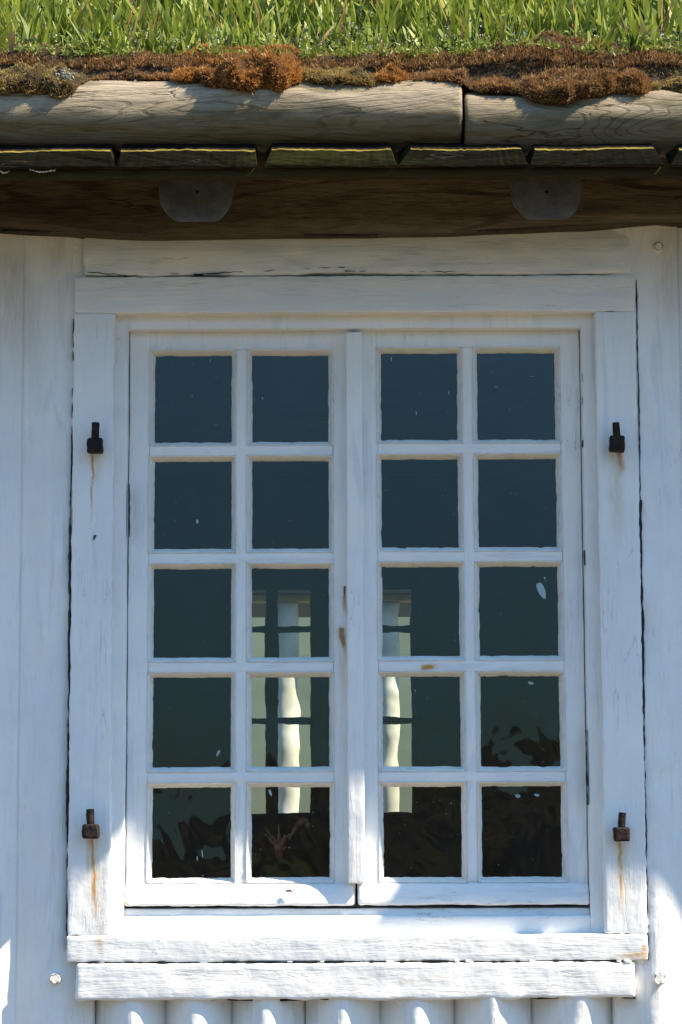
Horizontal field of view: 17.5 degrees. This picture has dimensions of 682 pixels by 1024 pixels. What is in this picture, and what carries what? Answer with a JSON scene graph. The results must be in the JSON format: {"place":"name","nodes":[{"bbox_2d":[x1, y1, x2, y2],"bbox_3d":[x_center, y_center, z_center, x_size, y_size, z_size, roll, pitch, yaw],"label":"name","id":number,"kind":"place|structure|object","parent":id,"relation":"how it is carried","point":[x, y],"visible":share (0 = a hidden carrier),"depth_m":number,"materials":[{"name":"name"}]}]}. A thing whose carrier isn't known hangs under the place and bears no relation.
{"place":"outdoors","nodes":[
{"label":"outdoors","id":0,"kind":"place"},
{"bbox_2d":[251,617,411,813],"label":"hillside","id":1,"kind":"structure","parent":0,"point":[258,805],"depth_m":23.90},
{"label":"ground","id":2,"kind":"structure","parent":0,"visible":0},
{"bbox_2d":[252,590,410,812],"bbox_3d":[0.049,1.674,11.764,2.618,2.561,1.761,0,-7,0],"label":"porch","id":3,"kind":"object","parent":2,"relation":"on","point":[293,606],"visible":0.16,"depth_m":11.08,"materials":[{"name":"white paint"}]},
{"bbox_2d":[0,225,681,1023],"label":"log wall","id":4,"kind":"structure","parent":2,"relation":"on","point":[42,981],"depth_m":5.09,"materials":[{"name":"white wood"}]},
{"bbox_2d":[0,0,681,240],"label":"turf roof","id":5,"kind":"structure","parent":4,"relation":"on","point":[158,160],"depth_m":4.81,"materials":[{"name":"brown wood"}]},
{"bbox_2d":[0,41,88,98],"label":"moss cushion","id":6,"kind":"object","parent":5,"relation":"on","point":[59,80],"visible":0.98,"depth_m":4.81,"materials":[{"name":"plant"}]},
{"bbox_2d":[83,48,176,83],"bbox_3d":[-0.461,-0.983,4.903,0.207,0.117,0.137,0,-7,0],"label":"moss cushion","id":7,"kind":"object","parent":5,"relation":"on","point":[149,73],"visible":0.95,"depth_m":4.91,"materials":[{"name":"plant"}]},
{"bbox_2d":[170,41,307,93],"bbox_3d":[-0.225,-0.976,4.872,0.310,0.173,0.213,0,-7,0],"label":"moss cushion","id":8,"kind":"object","parent":5,"relation":"on","point":[253,69],"visible":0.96,"depth_m":4.81,"materials":[{"name":"plant"}]},
{"bbox_2d":[301,52,377,87],"bbox_3d":[-0.004,-0.976,4.888,0.175,0.136,0.167,0,-7,0],"label":"moss cushion","id":9,"kind":"object","parent":5,"relation":"on","point":[357,75],"visible":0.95,"depth_m":4.83,"materials":[{"name":"plant"}]},
{"bbox_2d":[0,0,681,60],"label":"grass","id":10,"kind":"structure","parent":5,"relation":"on","point":[603,18],"depth_m":5.07,"materials":[{"name":"green plant"}]},
{"bbox_2d":[19,6,678,56],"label":"flower buds","id":11,"kind":"object","parent":10,"relation":"on","point":[345,34],"visible":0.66,"depth_m":4.98,"materials":[{"name":"plant"}]},
{"bbox_2d":[0,40,681,69],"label":"moss","id":12,"kind":"object","parent":5,"relation":"on","point":[413,61],"visible":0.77,"depth_m":4.92,"materials":[{"name":"brown plant"}]},
{"bbox_2d":[126,0,574,29],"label":"red stalks","id":13,"kind":"object","parent":5,"relation":"on","point":[309,4],"visible":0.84,"depth_m":5.03,"materials":[{"name":"plant"}]},
{"bbox_2d":[374,48,409,84],"bbox_3d":[0.113,-0.979,4.891,0.088,0.129,0.167,0,-7,0],"label":"moss cushion","id":14,"kind":"object","parent":5,"relation":"on","point":[391,72],"visible":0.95,"depth_m":4.83,"materials":[{"name":"plant"}]},
{"bbox_2d":[406,41,523,94],"bbox_3d":[0.274,-0.975,4.892,0.269,0.164,0.163,0,-7,0],"label":"moss cushion","id":15,"kind":"object","parent":5,"relation":"on","point":[503,76],"visible":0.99,"depth_m":4.87,"materials":[{"name":"plant"}]},
{"bbox_2d":[518,30,654,104],"bbox_3d":[0.535,-0.978,4.874,0.303,0.218,0.196,0,-7,0],"label":"moss cushion","id":16,"kind":"object","parent":5,"relation":"on","point":[549,82],"visible":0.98,"depth_m":4.83,"materials":[{"name":"plant"}]},
{"bbox_2d":[644,45,681,92],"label":"moss cushion","id":17,"kind":"object","parent":5,"relation":"on","point":[668,76],"visible":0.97,"depth_m":4.91,"materials":[{"name":"plant"}]},
{"bbox_2d":[66,275,647,961],"bbox_3d":[0.035,0.247,5.234,1.315,1.578,0.387,0,-7,0],"label":"window","id":18,"kind":"structure","parent":4,"relation":"attached to","point":[354,329],"depth_m":5.13,"materials":[{"name":"white paint"}]},
{"bbox_2d":[264,817,310,860],"bbox_3d":[-0.126,0.767,5.200,0.110,0.102,0.092,0,-7,0],"label":"dried flower","id":19,"kind":"object","parent":18,"relation":"in","point":[278,844],"visible":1,"depth_m":5.19,"materials":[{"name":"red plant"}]},
{"bbox_2d":[126,353,567,907],"bbox_3d":[0.004,0.999,6.941,5.000,2.760,3.500,0,-7,0],"label":"room","id":20,"kind":"object","parent":2,"relation":"on","point":[521,834],"visible":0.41,"depth_m":8.51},
{"bbox_2d":[251,584,419,819],"bbox_3d":[-0.043,0.737,8.579,0.739,0.945,0.079,0,-7,0],"label":"window","id":21,"kind":"structure","parent":20,"relation":"attached to","point":[317,720],"depth_m":8.55,"materials":[{"name":"paint"}]}
]}

